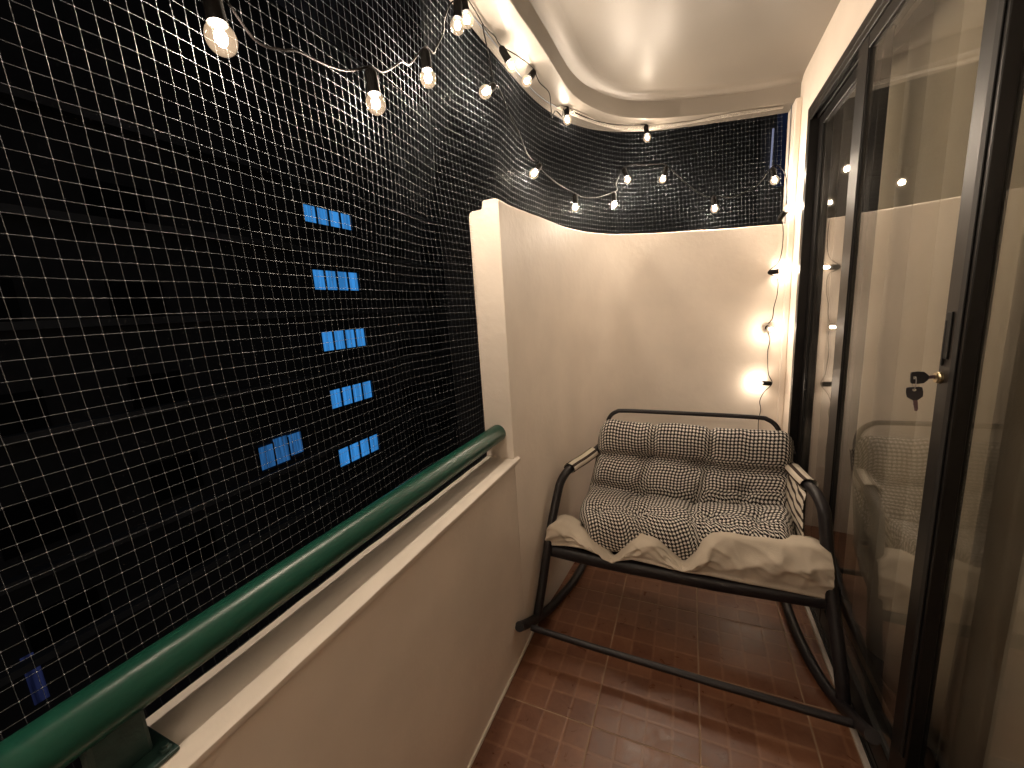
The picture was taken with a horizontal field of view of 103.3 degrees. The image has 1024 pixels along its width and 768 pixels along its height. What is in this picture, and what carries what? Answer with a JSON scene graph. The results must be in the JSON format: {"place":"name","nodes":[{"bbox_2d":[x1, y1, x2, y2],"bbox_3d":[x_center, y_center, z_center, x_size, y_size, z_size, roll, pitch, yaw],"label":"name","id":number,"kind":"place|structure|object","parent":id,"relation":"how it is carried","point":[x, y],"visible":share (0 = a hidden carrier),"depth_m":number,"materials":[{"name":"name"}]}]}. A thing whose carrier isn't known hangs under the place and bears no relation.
{"place":"outdoors","nodes":[
{"label":"outdoors","id":0,"kind":"place"},
{"bbox_2d":[0,0,461,767],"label":"apartment building","id":1,"kind":"structure","parent":0,"point":[164,276],"depth_m":14.57,"materials":[{"name":"grey"}]},
{"bbox_2d":[0,278,22,321],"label":"dark window","id":2,"kind":"structure","parent":1,"relation":"in","point":[7,288],"depth_m":10.74,"materials":[{"name":"black glass"}]},
{"bbox_2d":[0,389,51,436],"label":"dark window","id":3,"kind":"structure","parent":1,"relation":"in","point":[31,409],"depth_m":11.01,"materials":[{"name":"black glass"}]},
{"bbox_2d":[0,490,80,560],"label":"dark window","id":4,"kind":"structure","parent":1,"relation":"in","point":[46,523],"depth_m":11.27,"materials":[{"name":"black glass"}]},
{"bbox_2d":[23,584,103,654],"bbox_3d":[-13.026,6.940,11.867,0.047,1.350,1.500,1,11,24],"label":"dark window","id":5,"kind":"structure","parent":1,"relation":"in","point":[36,624],"depth_m":11.77,"materials":[{"name":"black glass"}]},
{"bbox_2d":[79,177,150,232],"bbox_3d":[-12.418,-5.583,12.756,0.047,1.350,1.500,1,11,24],"label":"dark window","id":6,"kind":"structure","parent":1,"relation":"in","point":[92,195],"depth_m":12.65,"materials":[{"name":"black glass"}]},
{"bbox_2d":[104,282,168,317],"bbox_3d":[-12.235,-2.637,13.293,0.047,1.350,1.500,1,11,24],"label":"dark window","id":7,"kind":"structure","parent":1,"relation":"in","point":[118,290],"depth_m":13.21,"materials":[{"name":"black glass"}]},
{"bbox_2d":[126,370,185,409],"bbox_3d":[-12.052,0.309,13.830,0.047,1.350,1.500,1,11,24],"label":"dark window","id":8,"kind":"structure","parent":1,"relation":"in","point":[161,386],"depth_m":13.74,"materials":[{"name":"black glass"}]},
{"bbox_2d":[147,451,203,502],"bbox_3d":[-11.869,3.255,14.368,0.047,1.350,1.500,1,11,24],"label":"dark window","id":9,"kind":"structure","parent":1,"relation":"in","point":[174,477],"depth_m":14.30,"materials":[{"name":"black glass"}]},
{"bbox_2d":[167,528,218,578],"bbox_3d":[-11.680,6.299,14.923,0.047,1.350,1.500,1,11,24],"label":"dark window","id":10,"kind":"structure","parent":1,"relation":"in","point":[178,552],"depth_m":14.84,"materials":[{"name":"black glass"}]},
{"bbox_2d":[256,431,306,473],"bbox_3d":[-10.211,2.966,18.016,0.120,1.230,2.240,1,11,24],"label":"window","id":11,"kind":"structure","parent":1,"relation":"in","point":[271,456],"depth_m":17.92,"materials":[{"name":"blue glass"}]},
{"bbox_2d":[301,202,352,230],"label":"window","id":12,"kind":"structure","parent":1,"relation":"in","point":[307,209],"depth_m":20.18,"materials":[{"name":"blue"}]},
{"bbox_2d":[310,268,360,290],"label":"window","id":13,"kind":"structure","parent":1,"relation":"in","point":[349,283],"depth_m":20.74,"materials":[{"name":"blue glass"}]},
{"bbox_2d":[319,328,367,351],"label":"window","id":14,"kind":"structure","parent":1,"relation":"in","point":[325,348],"depth_m":21.29,"materials":[{"name":"blue glass"}]},
{"bbox_2d":[328,380,373,409],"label":"window","id":15,"kind":"structure","parent":1,"relation":"in","point":[367,390],"depth_m":21.84,"materials":[{"name":"blue glass"}]},
{"bbox_2d":[336,432,380,468],"bbox_3d":[-8.469,3.632,22.507,0.180,1.040,3.060,1,11,24],"label":"window","id":16,"kind":"structure","parent":1,"relation":"in","point":[349,456],"depth_m":22.38,"materials":[{"name":"blue glass"}]},
{"bbox_2d":[386,238,404,263],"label":"dark window","id":17,"kind":"structure","parent":1,"relation":"in","point":[393,251],"depth_m":24.73,"materials":[{"name":"black glass"}]},
{"bbox_2d":[392,290,409,312],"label":"dark window","id":18,"kind":"structure","parent":1,"relation":"in","point":[405,305],"depth_m":25.24,"materials":[{"name":"black glass"}]},
{"bbox_2d":[397,338,414,360],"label":"dark window","id":19,"kind":"structure","parent":1,"relation":"in","point":[402,343],"depth_m":25.84,"materials":[{"name":"black glass"}]},
{"bbox_2d":[403,383,419,407],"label":"dark window","id":20,"kind":"structure","parent":1,"relation":"in","point":[414,396],"depth_m":26.35,"materials":[{"name":"black glass"}]},
{"bbox_2d":[408,428,423,450],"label":"dark window","id":21,"kind":"structure","parent":1,"relation":"in","point":[411,439],"depth_m":26.87,"materials":[{"name":"black glass"}]},
{"bbox_2d":[420,245,434,267],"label":"dark window","id":22,"kind":"structure","parent":1,"relation":"in","point":[427,254],"depth_m":27.76,"materials":[{"name":"black glass"}]},
{"bbox_2d":[425,291,438,310],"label":"dark window","id":23,"kind":"structure","parent":1,"relation":"in","point":[434,296],"depth_m":28.36,"materials":[{"name":"black glass"}]},
{"bbox_2d":[429,334,442,354],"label":"dark window","id":24,"kind":"structure","parent":1,"relation":"in","point":[437,345],"depth_m":28.81,"materials":[{"name":"black glass"}]},
{"bbox_2d":[433,374,446,396],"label":"dark window","id":25,"kind":"structure","parent":1,"relation":"in","point":[443,380],"depth_m":29.44,"materials":[{"name":"black glass"}]},
{"bbox_2d":[437,415,449,434],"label":"dark window","id":26,"kind":"structure","parent":1,"relation":"in","point":[442,425],"depth_m":29.92,"materials":[{"name":"black glass"}]},
{"bbox_2d":[274,0,429,110],"label":"sky","id":27,"kind":"structure","parent":0,"point":[407,54],"materials":[{"name":"black"}]},
{"bbox_2d":[420,0,788,474],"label":"neighbour building","id":28,"kind":"structure","parent":0,"point":[664,190],"depth_m":9.15,"materials":[{"name":"black"}]},
{"bbox_2d":[449,0,840,131],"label":"ceiling","id":29,"kind":"structure","parent":0,"point":[649,63],"depth_m":1.71,"materials":[{"name":"paint"}]},
{"bbox_2d":[0,0,791,766],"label":"bird net","id":30,"kind":"object","parent":29,"relation":"hanging from","point":[562,108],"visible":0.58,"depth_m":0.73,"materials":[{"name":"white plastic"}]},
{"bbox_2d":[224,0,644,124],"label":"string light wire","id":31,"kind":"object","parent":29,"relation":"hanging from","point":[295,50],"visible":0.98,"depth_m":0.89,"materials":[{"name":"black rubber"}]},
{"bbox_2d":[202,0,237,57],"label":"light bulb","id":32,"kind":"object","parent":31,"relation":"hanging from","point":[215,17],"visible":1,"depth_m":0.57,"materials":[{"name":"white glass"}]},
{"bbox_2d":[365,67,384,115],"bbox_3d":[-0.293,-0.620,0.860,0.041,0.089,0.041,0,14,24],"label":"light bulb","id":33,"kind":"object","parent":31,"relation":"hanging from","point":[372,82],"visible":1,"depth_m":0.85,"materials":[{"name":"black plastic"}]},
{"bbox_2d":[420,47,432,82],"bbox_3d":[-0.216,-0.801,1.029,0.041,0.089,0.041,0,13,24],"label":"light bulb","id":34,"kind":"object","parent":31,"relation":"hanging from","point":[426,64],"visible":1,"depth_m":1.02,"materials":[{"name":"black plastic"}]},
{"bbox_2d":[450,0,462,35],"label":"light bulb","id":35,"kind":"object","parent":31,"relation":"hanging from","point":[457,11],"visible":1,"depth_m":1.14,"materials":[{"name":"white glass"}]},
{"bbox_2d":[461,0,472,28],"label":"light bulb","id":36,"kind":"object","parent":31,"relation":"hanging from","point":[465,9],"visible":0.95,"depth_m":1.19,"materials":[{"name":"white glass"}]},
{"bbox_2d":[499,45,513,68],"bbox_3d":[-0.016,-1.163,1.451,0.041,0.089,0.041,-26,33,26],"label":"light bulb","id":37,"kind":"object","parent":31,"relation":"hanging from","point":[505,55],"visible":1,"depth_m":1.44,"materials":[{"name":"black plastic"}]},
{"bbox_2d":[521,69,535,86],"bbox_3d":[0.069,-1.213,1.606,0.041,0.089,0.041,25,-18,17],"label":"light bulb","id":38,"kind":"object","parent":31,"relation":"hanging from","point":[530,75],"visible":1,"depth_m":1.60,"materials":[{"name":"white glass"}]},
{"bbox_2d":[564,106,571,122],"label":"light bulb","id":39,"kind":"object","parent":31,"relation":"hanging from","point":[566,112],"visible":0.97,"depth_m":1.95,"materials":[{"name":"black plastic"}]},
{"bbox_2d":[644,124,648,139],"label":"light bulb","id":40,"kind":"object","parent":31,"relation":"hanging from","point":[646,129],"visible":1,"depth_m":2.18,"materials":[{"name":"black plastic"}]},
{"bbox_2d":[467,562,893,767],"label":"floor","id":41,"kind":"structure","parent":0,"point":[561,704],"depth_m":1.40,"materials":[{"name":"tile"}]},
{"bbox_2d":[146,456,525,767],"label":"parapet wall","id":42,"kind":"structure","parent":41,"relation":"on","point":[402,644],"depth_m":0.89,"materials":[{"name":"beige paint"}]},
{"bbox_2d":[0,425,505,767],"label":"handrail","id":43,"kind":"object","parent":42,"relation":"on","point":[100,722],"visible":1,"depth_m":0.53,"materials":[{"name":"green metal"}]},
{"bbox_2d":[469,198,787,642],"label":"end wall","id":44,"kind":"structure","parent":41,"relation":"on","point":[582,335],"depth_m":2.17,"materials":[{"name":"beige paint"}]},
{"bbox_2d":[482,24,787,429],"bbox_3d":[0.591,-0.238,2.096,1.650,2.186,0.556,-8,11,-25],"label":"string light wire","id":45,"kind":"object","parent":44,"relation":"attached to","point":[679,177],"visible":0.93,"depth_m":2.12,"materials":[{"name":"black rubber"}]},
{"bbox_2d":[483,82,496,94],"bbox_3d":[-0.077,-0.965,1.329,0.041,0.041,0.089,17,54,20],"label":"light bulb","id":46,"kind":"object","parent":45,"relation":"hanging from","point":[490,88],"visible":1,"depth_m":1.32,"materials":[{"name":"white glass"}]},
{"bbox_2d":[532,163,541,175],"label":"light bulb","id":47,"kind":"object","parent":45,"relation":"hanging from","point":[537,168],"visible":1,"depth_m":1.74,"materials":[{"name":"white glass"}]},
{"bbox_2d":[573,193,579,209],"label":"light bulb","id":48,"kind":"object","parent":45,"relation":"hanging from","point":[575,199],"visible":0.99,"depth_m":2.09,"materials":[{"name":"black plastic"}]},
{"bbox_2d":[612,192,616,206],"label":"light bulb","id":49,"kind":"object","parent":45,"relation":"hanging from","point":[614,198],"visible":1,"depth_m":2.25,"materials":[{"name":"black plastic"}]},
{"bbox_2d":[622,168,631,181],"bbox_3d":[0.635,-1.155,2.249,0.041,0.089,0.041,-19,3,26],"label":"light bulb","id":50,"kind":"object","parent":45,"relation":"hanging from","point":[625,172],"visible":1,"depth_m":2.24,"materials":[{"name":"black plastic"}]},
{"bbox_2d":[660,166,667,183],"bbox_3d":[0.831,-1.143,2.215,0.041,0.089,0.041,20,18,19],"label":"light bulb","id":51,"kind":"object","parent":45,"relation":"hanging from","point":[665,171],"visible":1,"depth_m":2.20,"materials":[{"name":"black plastic"}]},
{"bbox_2d":[711,196,716,210],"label":"light bulb","id":52,"kind":"object","parent":45,"relation":"hanging from","point":[713,200],"visible":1,"depth_m":2.18,"materials":[{"name":"black plastic"}]},
{"bbox_2d":[757,379,771,386],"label":"light bulb","id":53,"kind":"object","parent":45,"relation":"hanging from","point":[766,383],"visible":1,"depth_m":2.24,"materials":[{"name":"black plastic"}]},
{"bbox_2d":[765,325,772,332],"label":"light bulb","id":54,"kind":"object","parent":45,"relation":"hanging from","point":[768,327],"visible":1,"depth_m":2.19,"materials":[{"name":"white glass"}]},
{"bbox_2d":[770,167,776,184],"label":"light bulb","id":55,"kind":"object","parent":45,"relation":"hanging from","point":[773,173],"visible":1,"depth_m":2.06,"materials":[{"name":"black plastic"}]},
{"bbox_2d":[768,269,784,274],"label":"light bulb","id":56,"kind":"object","parent":45,"relation":"hanging from","point":[773,271],"visible":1,"depth_m":2.13,"materials":[{"name":"black plastic"}]},
{"bbox_2d":[777,206,789,220],"bbox_3d":[1.400,-0.882,2.082,0.041,0.089,0.041,34,39,14],"label":"light bulb","id":57,"kind":"object","parent":45,"relation":"hanging from","point":[783,213],"visible":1,"depth_m":2.08,"materials":[{"name":"black plastic"}]},
{"bbox_2d":[515,409,880,744],"bbox_3d":[0.660,0.593,1.663,1.065,0.802,0.968,1,11,24],"label":"rocking bench","id":58,"kind":"object","parent":41,"relation":"on","point":[799,568],"visible":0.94,"depth_m":1.46,"materials":[{"name":"black metal"}]},
{"bbox_2d":[579,419,795,559],"bbox_3d":[0.718,0.444,1.722,0.861,0.482,0.440,1,11,24],"label":"cushion","id":59,"kind":"object","parent":58,"relation":"on","point":[680,491],"visible":0.84,"depth_m":1.72,"materials":[{"name":"fabric"}]},
{"bbox_2d":[776,0,922,536],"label":"house wall","id":60,"kind":"structure","parent":0,"point":[846,21],"depth_m":2.01,"materials":[{"name":"beige paint"}]},
{"bbox_2d":[788,0,1023,767],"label":"sliding door","id":61,"kind":"structure","parent":60,"relation":"attached to","point":[863,66],"depth_m":0.99,"materials":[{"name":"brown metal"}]},
{"bbox_2d":[906,371,935,410],"bbox_3d":[0.890,0.016,0.876,0.059,0.088,0.017,1,11,24],"label":"key pair","id":62,"kind":"object","parent":61,"relation":"hanging from","point":[920,377],"visible":1,"depth_m":0.88,"materials":[{"name":"black plastic"}]},
{"bbox_2d":[841,0,1023,767],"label":"curtain","id":63,"kind":"object","parent":60,"relation":"hanging from","point":[977,718],"visible":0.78,"depth_m":1.11,"materials":[{"name":"beige fabric"}]},
{"bbox_2d":[811,466,936,767],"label":"room floor","id":64,"kind":"structure","parent":0,"point":[875,664],"depth_m":1.52,"materials":[{"name":"brown tile"}]},
{"bbox_2d":[816,0,935,466],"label":"room walls","id":65,"kind":"structure","parent":0,"point":[924,9],"depth_m":2.80,"materials":[{"name":"beige paint"}]}
]}

